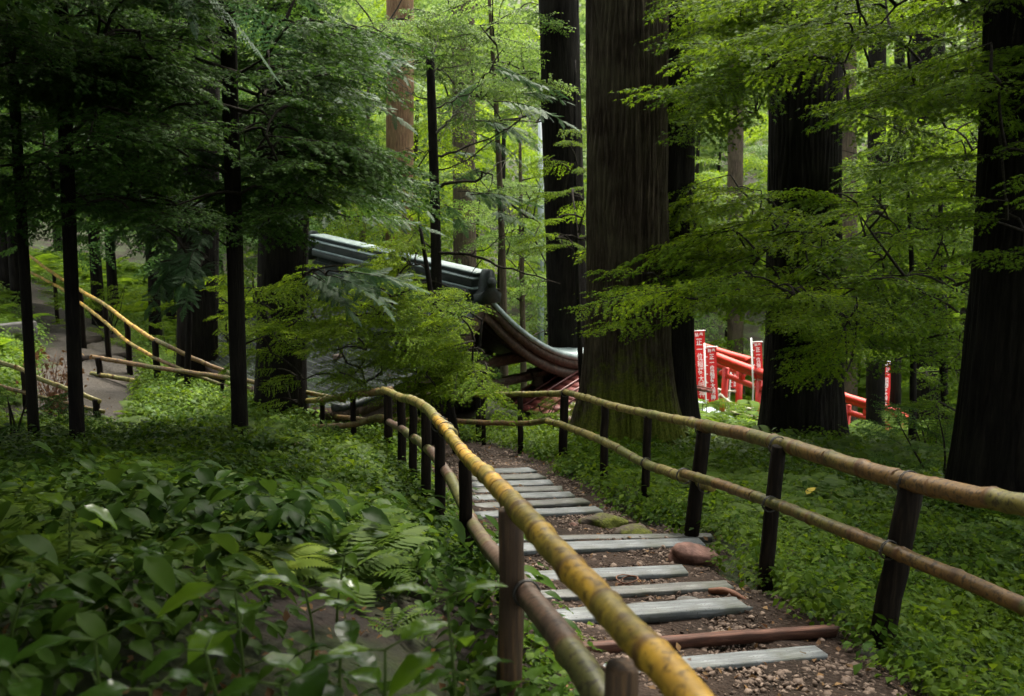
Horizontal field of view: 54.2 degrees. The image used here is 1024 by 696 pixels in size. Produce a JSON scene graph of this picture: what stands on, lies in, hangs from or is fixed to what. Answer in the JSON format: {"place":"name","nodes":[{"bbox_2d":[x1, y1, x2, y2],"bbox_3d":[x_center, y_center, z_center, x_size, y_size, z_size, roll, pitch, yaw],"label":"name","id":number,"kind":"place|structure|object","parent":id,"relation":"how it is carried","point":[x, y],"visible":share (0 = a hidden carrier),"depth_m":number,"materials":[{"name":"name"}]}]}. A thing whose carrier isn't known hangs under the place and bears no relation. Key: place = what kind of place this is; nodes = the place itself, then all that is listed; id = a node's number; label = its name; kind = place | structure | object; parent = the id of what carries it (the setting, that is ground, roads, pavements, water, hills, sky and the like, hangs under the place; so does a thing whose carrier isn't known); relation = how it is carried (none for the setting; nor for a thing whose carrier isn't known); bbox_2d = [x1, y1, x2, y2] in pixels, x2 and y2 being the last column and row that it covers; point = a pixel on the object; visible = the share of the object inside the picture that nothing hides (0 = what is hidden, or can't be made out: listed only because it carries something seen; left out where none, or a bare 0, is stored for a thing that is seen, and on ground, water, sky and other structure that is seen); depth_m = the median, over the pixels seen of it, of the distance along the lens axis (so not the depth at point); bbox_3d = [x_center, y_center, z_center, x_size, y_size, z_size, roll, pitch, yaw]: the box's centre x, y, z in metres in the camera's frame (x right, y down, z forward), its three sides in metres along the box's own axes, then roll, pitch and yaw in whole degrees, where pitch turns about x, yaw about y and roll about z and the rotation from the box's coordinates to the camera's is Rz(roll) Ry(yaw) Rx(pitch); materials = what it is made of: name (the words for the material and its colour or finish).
{"place":"outdoors","nodes":[
{"label":"outdoors","id":0,"kind":"place"},
{"bbox_2d":[8,282,137,422],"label":"path","id":1,"kind":"structure","parent":0,"point":[104,390],"depth_m":16.84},
{"bbox_2d":[0,0,1022,695],"bbox_3d":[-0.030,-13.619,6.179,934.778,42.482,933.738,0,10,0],"label":"ground","id":2,"kind":"structure","parent":0,"point":[368,638],"depth_m":3.63,"materials":[{"name":"soil"}]},
{"bbox_2d":[0,634,42,695],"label":"broadleaf plant","id":3,"kind":"object","parent":2,"relation":"on","point":[31,686],"visible":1,"depth_m":1.80,"materials":[{"name":"plant"}]},
{"bbox_2d":[6,7,39,438],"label":"slender tree","id":4,"kind":"object","parent":2,"relation":"on","point":[28,337],"visible":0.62,"depth_m":9.42,"materials":[{"name":"black plant"}]},
{"bbox_2d":[0,0,85,43],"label":"broadleaf tree","id":5,"kind":"object","parent":2,"relation":"on","point":[42,23],"visible":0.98,"depth_m":6.77,"materials":[{"name":"green plant"}]},
{"bbox_2d":[0,552,94,668],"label":"broadleaf plant","id":6,"kind":"object","parent":2,"relation":"on","point":[13,582],"visible":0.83,"depth_m":2.50,"materials":[{"name":"plant"}]},
{"bbox_2d":[0,360,104,417],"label":"bamboo fence","id":7,"kind":"object","parent":2,"relation":"on","point":[96,402],"visible":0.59,"depth_m":12.25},
{"bbox_2d":[12,346,94,415],"bbox_3d":[-5.771,0.484,12.592,0.939,0.997,1.074,-3,11,-19],"label":"dry brush","id":8,"kind":"object","parent":2,"relation":"on","point":[49,392],"visible":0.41,"depth_m":12.56,"materials":[{"name":"brown plant"}]},
{"bbox_2d":[0,384,121,436],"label":"leafy shrub","id":9,"kind":"object","parent":2,"relation":"on","point":[13,427],"visible":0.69,"depth_m":9.84,"materials":[{"name":"green plant"}]},
{"bbox_2d":[27,492,117,584],"bbox_3d":[-1.322,0.656,3.040,0.225,0.429,0.300,-6,11,-29],"label":"broadleaf plant","id":10,"kind":"object","parent":2,"relation":"on","point":[98,511],"visible":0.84,"depth_m":3.02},
{"bbox_2d":[0,0,152,303],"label":"broadleaf tree","id":11,"kind":"object","parent":2,"relation":"on","point":[13,272],"visible":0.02,"depth_m":23.85,"materials":[{"name":"green plant"}]},
{"bbox_2d":[12,615,180,695],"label":"broadleaf plant","id":12,"kind":"object","parent":2,"relation":"on","point":[90,663],"visible":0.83,"depth_m":2.10,"materials":[{"name":"plant"}]},
{"bbox_2d":[41,546,161,628],"bbox_3d":[-1.199,0.739,2.956,0.292,0.315,0.227,-10,14,-44],"label":"broadleaf plant","id":13,"kind":"object","parent":2,"relation":"on","point":[116,557],"visible":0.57,"depth_m":2.93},
{"bbox_2d":[34,279,174,337],"bbox_3d":[-8.922,-0.848,22.085,2.566,1.479,2.958,2,10,11],"label":"leafy shrub","id":14,"kind":"object","parent":2,"relation":"on","point":[60,297],"visible":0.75,"depth_m":21.96,"materials":[{"name":"green plant"}]},
{"bbox_2d":[22,52,221,310],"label":"broadleaf tree","id":15,"kind":"object","parent":2,"relation":"on","point":[111,274],"depth_m":29.77,"materials":[{"name":"green plant"}]},
{"bbox_2d":[0,1,249,326],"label":"broadleaf tree","id":16,"kind":"object","parent":2,"relation":"on","point":[97,276],"visible":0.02,"depth_m":23.52,"materials":[{"name":"green plant"}]},
{"bbox_2d":[29,254,229,387],"bbox_3d":[-9.500,-0.857,21.412,1.208,1.873,16.355,-8,12,-37],"label":"bamboo fence","id":17,"kind":"object","parent":2,"relation":"on","point":[156,342],"visible":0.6,"depth_m":17.02,"materials":[{"name":"wood"}]},
{"bbox_2d":[0,1,261,347],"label":"broadleaf tree","id":18,"kind":"object","parent":2,"relation":"on","point":[151,259],"visible":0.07,"depth_m":20.72,"materials":[{"name":"green plant"}]},
{"bbox_2d":[0,0,274,439],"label":"slender tree","id":19,"kind":"object","parent":2,"relation":"on","point":[68,80],"visible":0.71,"depth_m":8.34,"materials":[{"name":"green plant"}]},
{"bbox_2d":[99,321,176,364],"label":"leafy shrub","id":20,"kind":"object","parent":2,"relation":"on","point":[145,338],"visible":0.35,"depth_m":18.91,"materials":[{"name":"green plant"}]},
{"bbox_2d":[81,669,206,695],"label":"broadleaf plant","id":21,"kind":"object","parent":2,"relation":"on","point":[108,686],"visible":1,"depth_m":1.83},
{"bbox_2d":[32,4,260,318],"bbox_3d":[-9.419,-4.575,26.959,7.176,9.369,7.156,-3,10,-15],"label":"broadleaf tree","id":22,"kind":"object","parent":2,"relation":"on","point":[173,316],"visible":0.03,"depth_m":26.29,"materials":[{"name":"green plant"}]},
{"bbox_2d":[19,0,328,92],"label":"cedar tree","id":23,"kind":"object","parent":2,"relation":"on","point":[311,7],"visible":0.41,"depth_m":8.64,"materials":[{"name":"green plant"}]},
{"bbox_2d":[140,622,241,695],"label":"broadleaf plant","id":24,"kind":"object","parent":2,"relation":"on","point":[159,661],"visible":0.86,"depth_m":2.00,"materials":[{"name":"plant"}]},
{"bbox_2d":[0,267,382,436],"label":"undergrowth","id":25,"kind":"object","parent":2,"relation":"on","point":[170,384],"visible":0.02,"depth_m":14.82,"materials":[{"name":"green plant"}]},
{"bbox_2d":[175,0,219,381],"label":"cedar tree","id":26,"kind":"object","parent":2,"relation":"on","point":[204,345],"visible":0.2,"depth_m":16.50,"materials":[{"name":"brown plant"}]},
{"bbox_2d":[89,355,345,402],"bbox_3d":[-4.567,0.708,15.082,4.946,0.837,0.169,5,11,26],"label":"bamboo fence","id":27,"kind":"object","parent":2,"relation":"on","point":[100,373],"visible":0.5,"depth_m":15.59,"materials":[{"name":"wood"}]},
{"bbox_2d":[0,384,446,641],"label":"fern bed","id":28,"kind":"object","parent":2,"relation":"on","point":[375,559],"visible":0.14,"depth_m":4.21,"materials":[{"name":"plant"}]},
{"bbox_2d":[0,0,448,437],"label":"slender tree","id":29,"kind":"object","parent":2,"relation":"on","point":[351,156],"visible":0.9,"depth_m":8.64,"materials":[{"name":"green plant"}]},
{"bbox_2d":[156,574,312,695],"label":"broadleaf plant","id":30,"kind":"object","parent":2,"relation":"on","point":[221,643],"visible":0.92,"depth_m":2.50,"materials":[{"name":"plant"}]},
{"bbox_2d":[0,339,498,599],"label":"ground cover","id":31,"kind":"object","parent":2,"relation":"on","point":[341,436],"visible":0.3,"depth_m":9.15,"materials":[{"name":"plant"}]},
{"bbox_2d":[57,96,453,387],"bbox_3d":[-3.930,-0.925,11.561,7.097,5.368,4.315,9,13,42],"label":"cypress tree","id":32,"kind":"object","parent":2,"relation":"on","point":[177,267],"visible":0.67,"depth_m":10.25,"materials":[{"name":"green plant"}]},
{"bbox_2d":[205,543,334,585],"bbox_3d":[-0.912,0.884,3.919,0.461,0.160,0.436,3,10,15],"label":"fern plant","id":33,"kind":"object","parent":2,"relation":"on","point":[299,552],"visible":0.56,"depth_m":3.93,"materials":[{"name":"plant"}]},
{"bbox_2d":[253,0,313,417],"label":"cedar tree","id":34,"kind":"object","parent":2,"relation":"on","point":[278,263],"visible":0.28,"depth_m":13.79,"materials":[{"name":"brown plant"}]},
{"bbox_2d":[217,654,354,695],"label":"broadleaf plant","id":35,"kind":"object","parent":2,"relation":"on","point":[311,679],"visible":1,"depth_m":1.95,"materials":[{"name":"plant"}]},
{"bbox_2d":[0,441,606,695],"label":"ground cover","id":36,"kind":"object","parent":2,"relation":"on","point":[155,572],"visible":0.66,"depth_m":3.47,"materials":[{"name":"plant"}]},
{"bbox_2d":[242,577,364,660],"bbox_3d":[-0.568,0.830,2.762,0.326,0.431,0.121,0,10,0],"label":"broadleaf plant","id":37,"kind":"object","parent":2,"relation":"on","point":[341,587],"visible":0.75,"depth_m":2.72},
{"bbox_2d":[287,602,377,695],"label":"broadleaf plant","id":38,"kind":"object","parent":2,"relation":"on","point":[346,630],"visible":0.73,"depth_m":2.33,"materials":[{"name":"plant"}]},
{"bbox_2d":[299,542,371,634],"bbox_3d":[-0.601,0.859,3.422,0.215,0.374,0.172,2,10,11],"label":"broadleaf plant","id":39,"kind":"object","parent":2,"relation":"on","point":[351,581],"visible":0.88,"depth_m":3.39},
{"bbox_2d":[219,19,452,301],"bbox_3d":[-5.371,-4.646,29.758,8.847,11.012,8.592,1,10,4],"label":"broadleaf tree","id":40,"kind":"object","parent":2,"relation":"on","point":[252,260],"visible":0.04,"depth_m":28.88,"materials":[{"name":"green plant"}]},
{"bbox_2d":[165,225,528,453],"bbox_3d":[-2.945,-0.212,14.414,3.793,3.245,9.603,-5,11,-25],"label":"maple tree","id":41,"kind":"object","parent":2,"relation":"on","point":[429,350],"visible":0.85,"depth_m":11.85,"materials":[{"name":"green plant"}]},
{"bbox_2d":[305,386,393,436],"bbox_3d":[-4.433,0.575,15.622,1.454,2.161,11.986,-8,13,-38],"label":"bamboo fence","id":42,"kind":"object","parent":2,"relation":"on","point":[354,423],"visible":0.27,"depth_m":12.21,"materials":[{"name":"wood"}]},
{"bbox_2d":[257,40,450,293],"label":"cypress tree","id":43,"kind":"object","parent":2,"relation":"on","point":[400,62],"visible":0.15,"depth_m":12.51,"materials":[{"name":"green plant"}]},
{"bbox_2d":[328,618,453,695],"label":"broadleaf plant","id":44,"kind":"object","parent":2,"relation":"on","point":[417,628],"visible":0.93,"depth_m":2.14,"materials":[{"name":"plant"}]},
{"bbox_2d":[205,230,583,431],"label":"temple","id":45,"kind":"structure","parent":2,"relation":"on","point":[508,339],"depth_m":16.60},
{"bbox_2d":[309,74,488,247],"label":"broadleaf tree","id":46,"kind":"object","parent":2,"relation":"on","point":[362,237],"visible":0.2,"depth_m":20.54,"materials":[{"name":"green plant"}]},
{"bbox_2d":[385,0,413,252],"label":"cedar tree","id":47,"kind":"object","parent":2,"relation":"on","point":[400,137],"visible":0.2,"depth_m":28.18,"materials":[{"name":"red plant"}]},
{"bbox_2d":[239,0,585,397],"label":"broadleaf tree","id":48,"kind":"object","parent":2,"relation":"on","point":[494,85],"visible":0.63,"depth_m":18.15,"materials":[{"name":"green plant"}]},
{"bbox_2d":[329,73,545,292],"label":"broadleaf tree","id":49,"kind":"object","parent":2,"relation":"on","point":[510,264],"visible":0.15,"depth_m":31.93,"materials":[{"name":"green plant"}]},
{"bbox_2d":[383,579,507,695],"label":"broadleaf plant","id":50,"kind":"object","parent":2,"relation":"on","point":[411,667],"visible":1,"depth_m":2.13,"materials":[{"name":"plant"}]},
{"bbox_2d":[397,301,502,441],"bbox_3d":[-0.872,0.489,13.959,1.522,2.348,2.446,0,10,0],"label":"evergreen shrub","id":51,"kind":"object","parent":2,"relation":"on","point":[478,404],"visible":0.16,"depth_m":14.14,"materials":[{"name":"green plant"}]},
{"bbox_2d":[339,0,585,268],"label":"broadleaf tree","id":52,"kind":"object","parent":2,"relation":"on","point":[425,112],"visible":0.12,"depth_m":37.26,"materials":[{"name":"green plant"}]},
{"bbox_2d":[451,0,475,267],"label":"cedar tree","id":53,"kind":"object","parent":2,"relation":"on","point":[458,242],"visible":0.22,"depth_m":25.70,"materials":[{"name":"plant"}]},
{"bbox_2d":[415,656,513,695],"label":"broadleaf plant","id":54,"kind":"object","parent":2,"relation":"on","point":[440,673],"visible":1,"depth_m":2.05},
{"bbox_2d":[394,390,561,453],"bbox_3d":[-1.081,0.873,14.031,0.592,1.471,5.295,-9,14,-42],"label":"bamboo fence","id":55,"kind":"object","parent":2,"relation":"on","point":[483,422],"visible":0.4,"depth_m":12.85,"materials":[{"name":"wood"}]},
{"bbox_2d":[0,245,957,441],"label":"undergrowth","id":56,"kind":"object","parent":2,"relation":"on","point":[53,261],"visible":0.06,"depth_m":32.51,"materials":[{"name":"green plant"}]},
{"bbox_2d":[388,9,579,444],"bbox_3d":[-0.445,-1.618,14.269,2.809,6.329,2.795,0,10,0],"label":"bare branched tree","id":57,"kind":"object","parent":2,"relation":"on","point":[436,252],"visible":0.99,"depth_m":13.85,"materials":[{"name":"green plant"}]},
{"bbox_2d":[398,121,586,399],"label":"broadleaf tree","id":58,"kind":"object","parent":2,"relation":"on","point":[503,141],"visible":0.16,"depth_m":29.65,"materials":[{"name":"green plant"}]},
{"bbox_2d":[33,0,965,292],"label":"wood","id":59,"kind":"object","parent":2,"relation":"on","point":[705,154],"visible":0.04,"depth_m":53.69,"materials":[{"name":"green plant"}]},
{"bbox_2d":[2,398,1020,695],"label":"leaf litter","id":60,"kind":"object","parent":2,"relation":"on","point":[286,618],"visible":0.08,"depth_m":3.99,"materials":[{"name":"plant"}]},
{"bbox_2d":[439,134,586,390],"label":"broadleaf tree","id":61,"kind":"object","parent":2,"relation":"on","point":[541,202],"visible":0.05,"depth_m":33.33,"materials":[{"name":"green plant"}]},
{"bbox_2d":[441,141,586,389],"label":"broadleaf tree","id":62,"kind":"object","parent":2,"relation":"on","point":[520,187],"visible":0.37,"depth_m":21.72,"materials":[{"name":"green plant"}]},
{"bbox_2d":[441,88,586,334],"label":"broadleaf tree","id":63,"kind":"object","parent":2,"relation":"on","point":[514,301],"visible":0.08,"depth_m":43.87,"materials":[{"name":"green plant"}]},
{"bbox_2d":[485,396,574,430],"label":"leafy shrub","id":64,"kind":"object","parent":2,"relation":"on","point":[549,414],"visible":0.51,"depth_m":15.32,"materials":[{"name":"green plant"}]},
{"bbox_2d":[537,120,543,342],"bbox_3d":[0.986,-2.723,34.247,0.240,10.016,1.458,0,10,0],"label":"utility pole","id":65,"kind":"object","parent":2,"relation":"on","point":[541,263],"visible":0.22,"depth_m":34.14,"materials":[{"name":"metal"}]},
{"bbox_2d":[380,386,714,695],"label":"bamboo fence","id":66,"kind":"object","parent":2,"relation":"on","point":[661,663],"visible":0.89,"depth_m":2.80,"materials":[{"name":"wood"}]},
{"bbox_2d":[538,0,585,347],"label":"cedar tree","id":67,"kind":"object","parent":2,"relation":"on","point":[562,53],"visible":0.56,"depth_m":17.76,"materials":[{"name":"brown plant"}]},
{"bbox_2d":[500,370,712,422],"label":"shed","id":68,"kind":"structure","parent":2,"relation":"on","point":[552,382],"depth_m":17.06,"materials":[{"name":"wood"}]},
{"bbox_2d":[511,60,720,383],"bbox_3d":[1.568,-1.395,15.379,3.202,6.252,4.070,0,10,0],"label":"young tree","id":69,"kind":"object","parent":2,"relation":"on","point":[575,212],"visible":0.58,"depth_m":16.17,"materials":[{"name":"green plant"}]},
{"bbox_2d":[569,0,688,448],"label":"cedar tree","id":70,"kind":"object","parent":2,"relation":"on","point":[627,201],"visible":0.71,"depth_m":12.96,"materials":[{"name":"brown plant"}]},
{"bbox_2d":[668,0,700,430],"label":"cedar tree","id":71,"kind":"object","parent":2,"relation":"on","point":[681,170],"visible":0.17,"depth_m":14.04,"materials":[{"name":"brown plant"}]},
{"bbox_2d":[694,330,706,398],"bbox_3d":[4.680,1.056,25.135,0.381,3.166,0.377,-2,10,-10],"label":"banner","id":72,"kind":"object","parent":2,"relation":"on","point":[699,344],"visible":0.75,"depth_m":25.02,"materials":[{"name":"red fabric"}]},
{"bbox_2d":[377,409,1023,695],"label":"ground cover","id":73,"kind":"object","parent":2,"relation":"on","point":[959,639],"visible":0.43,"depth_m":6.32,"materials":[{"name":"plant"}]},
{"bbox_2d":[703,343,717,402],"bbox_3d":[4.856,1.247,24.519,0.354,2.748,0.294,-1,10,-3],"label":"banner","id":74,"kind":"object","parent":2,"relation":"on","point":[710,358],"visible":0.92,"depth_m":24.40,"materials":[{"name":"red fabric"}]},
{"bbox_2d":[702,343,753,411],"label":"torii gate","id":75,"kind":"structure","parent":2,"relation":"on","point":[741,358],"depth_m":26.27,"materials":[{"name":"wood"}]},
{"bbox_2d":[694,128,767,356],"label":"broadleaf tree","id":76,"kind":"object","parent":2,"relation":"on","point":[758,148],"visible":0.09,"depth_m":38.45,"materials":[{"name":"green plant"}]},
{"bbox_2d":[695,171,766,377],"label":"broadleaf tree","id":77,"kind":"object","parent":2,"relation":"on","point":[718,343],"visible":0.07,"depth_m":38.19,"materials":[{"name":"green plant"}]},
{"bbox_2d":[727,48,744,396],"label":"cedar tree","id":78,"kind":"object","parent":2,"relation":"on","point":[735,171],"visible":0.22,"depth_m":36.21,"materials":[{"name":"wood"}]},
{"bbox_2d":[559,150,916,440],"bbox_3d":[3.151,-0.243,12.904,5.278,4.620,5.727,0,10,0],"label":"maple tree","id":79,"kind":"object","parent":2,"relation":"on","point":[700,248],"visible":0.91,"depth_m":12.00,"materials":[{"name":"green plant"}]},
{"bbox_2d":[717,352,762,416],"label":"torii gate","id":80,"kind":"structure","parent":2,"relation":"on","point":[740,367],"depth_m":24.85,"materials":[{"name":"wood"}]},
{"bbox_2d":[545,389,1023,649],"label":"bamboo fence","id":81,"kind":"object","parent":2,"relation":"on","point":[901,557],"visible":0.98,"depth_m":5.25,"materials":[{"name":"wood"}]},
{"bbox_2d":[757,0,849,440],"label":"cedar tree","id":82,"kind":"object","parent":2,"relation":"on","point":[798,157],"visible":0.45,"depth_m":14.52,"materials":[{"name":"brown plant"}]},
{"bbox_2d":[609,0,1023,273],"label":"maple tree","id":83,"kind":"object","parent":2,"relation":"on","point":[729,27],"visible":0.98,"depth_m":9.30,"materials":[{"name":"green plant"}]},
{"bbox_2d":[704,113,952,292],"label":"broadleaf tree","id":84,"kind":"object","parent":2,"relation":"on","point":[754,138],"visible":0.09,"depth_m":43.59,"materials":[{"name":"green plant"}]},
{"bbox_2d":[842,2,857,425],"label":"cedar tree","id":85,"kind":"object","parent":2,"relation":"on","point":[847,141],"visible":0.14,"depth_m":31.38,"materials":[{"name":"wood"}]},
{"bbox_2d":[741,69,977,440],"bbox_3d":[5.538,-1.122,14.467,4.929,5.964,8.730,5,11,25],"label":"maple tree","id":86,"kind":"object","parent":2,"relation":"on","point":[883,280],"visible":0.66,"depth_m":12.94,"materials":[{"name":"green plant"}]},
{"bbox_2d":[866,0,885,430],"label":"cedar tree","id":87,"kind":"object","parent":2,"relation":"on","point":[875,387],"visible":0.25,"depth_m":22.51,"materials":[{"name":"brown plant"}]},
{"bbox_2d":[889,0,905,428],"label":"cedar tree","id":88,"kind":"object","parent":2,"relation":"on","point":[895,387],"visible":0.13,"depth_m":25.54,"materials":[{"name":"brown plant"}]},
{"bbox_2d":[852,394,955,474],"bbox_3d":[4.877,1.101,11.048,2.080,1.248,2.463,0,10,0],"label":"leafy shrub","id":89,"kind":"object","parent":2,"relation":"on","point":[938,436],"visible":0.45,"depth_m":11.07,"materials":[{"name":"green plant"}]},
{"bbox_2d":[909,0,948,420],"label":"cedar tree","id":90,"kind":"object","parent":2,"relation":"on","point":[927,51],"visible":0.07,"depth_m":22.61,"materials":[{"name":"brown plant"}]},
{"bbox_2d":[944,0,1023,506],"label":"cedar tree","id":91,"kind":"object","parent":2,"relation":"on","point":[987,445],"visible":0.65,"depth_m":9.19,"materials":[{"name":"brown plant"}]},
{"bbox_2d":[408,441,928,695],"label":"stair path","id":92,"kind":"structure","parent":0,"point":[726,684],"depth_m":5.03,"materials":[{"name":"gravel"}]},
{"bbox_2d":[472,498,589,508],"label":"plank step","id":93,"kind":"object","parent":92,"relation":"on","point":[560,503],"visible":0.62,"depth_m":8.61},
{"bbox_2d":[475,506,603,517],"bbox_3d":[0.215,1.358,8.179,1.191,0.054,0.145,2,8,-26],"label":"plank step","id":94,"kind":"object","parent":92,"relation":"on","point":[570,511],"visible":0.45,"depth_m":8.24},
{"bbox_2d":[497,538,704,555],"bbox_3d":[0.524,1.370,6.852,1.678,0.052,0.154,1,9,-14],"label":"plank step","id":95,"kind":"object","parent":92,"relation":"on","point":[583,547],"visible":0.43,"depth_m":6.87,"materials":[{"name":"wood"}]},
{"bbox_2d":[490,533,713,542],"bbox_3d":[0.593,1.394,7.269,1.783,0.053,0.095,1,10,-8],"label":"plank step","id":96,"kind":"object","parent":92,"relation":"on","point":[565,538],"visible":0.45,"depth_m":7.30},
{"bbox_2d":[578,512,628,528],"bbox_3d":[0.709,1.368,7.788,0.388,0.152,0.219,6,12,30],"label":"mossy stone","id":97,"kind":"object","parent":92,"relation":"on","point":[602,520],"visible":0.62,"depth_m":7.71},
{"bbox_2d":[524,564,687,580],"bbox_3d":[0.546,1.371,6.011,1.097,0.054,0.149,1,9,-16],"label":"plank step","id":98,"kind":"object","parent":92,"relation":"on","point":[646,573],"visible":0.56,"depth_m":6.04,"materials":[{"name":"wood"}]},
{"bbox_2d":[541,580,733,600],"bbox_3d":[0.691,1.369,5.593,1.198,0.054,0.116,1,9,-17],"label":"plank step","id":99,"kind":"object","parent":92,"relation":"on","point":[663,589],"visible":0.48,"depth_m":5.60,"materials":[{"name":"wood"}]},
{"bbox_2d":[556,597,752,624],"bbox_3d":[0.708,1.336,5.058,1.141,0.053,0.144,2,8,-23],"label":"plank step","id":100,"kind":"object","parent":92,"relation":"on","point":[661,611],"visible":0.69,"depth_m":5.08,"materials":[{"name":"wood"}]},
{"bbox_2d":[558,645,827,672],"bbox_3d":[0.804,1.372,4.339,1.402,0.032,0.119,4,7,-25],"label":"plank step","id":101,"kind":"object","parent":92,"relation":"on","point":[741,659],"visible":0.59,"depth_m":4.45,"materials":[{"name":"wood"}]},
{"bbox_2d":[668,542,718,566],"bbox_3d":[1.190,1.375,6.548,0.331,0.212,0.254,0,10,0],"label":"boulder","id":102,"kind":"object","parent":92,"relation":"on","point":[690,553],"visible":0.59,"depth_m":6.47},
{"bbox_2d":[583,624,839,652],"bbox_3d":[0.913,1.350,4.631,1.571,0.054,0.055,4,7,-26],"label":"plank step","id":103,"kind":"object","parent":92,"relation":"on","point":[711,639],"visible":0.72,"depth_m":4.68,"materials":[{"name":"wood"}]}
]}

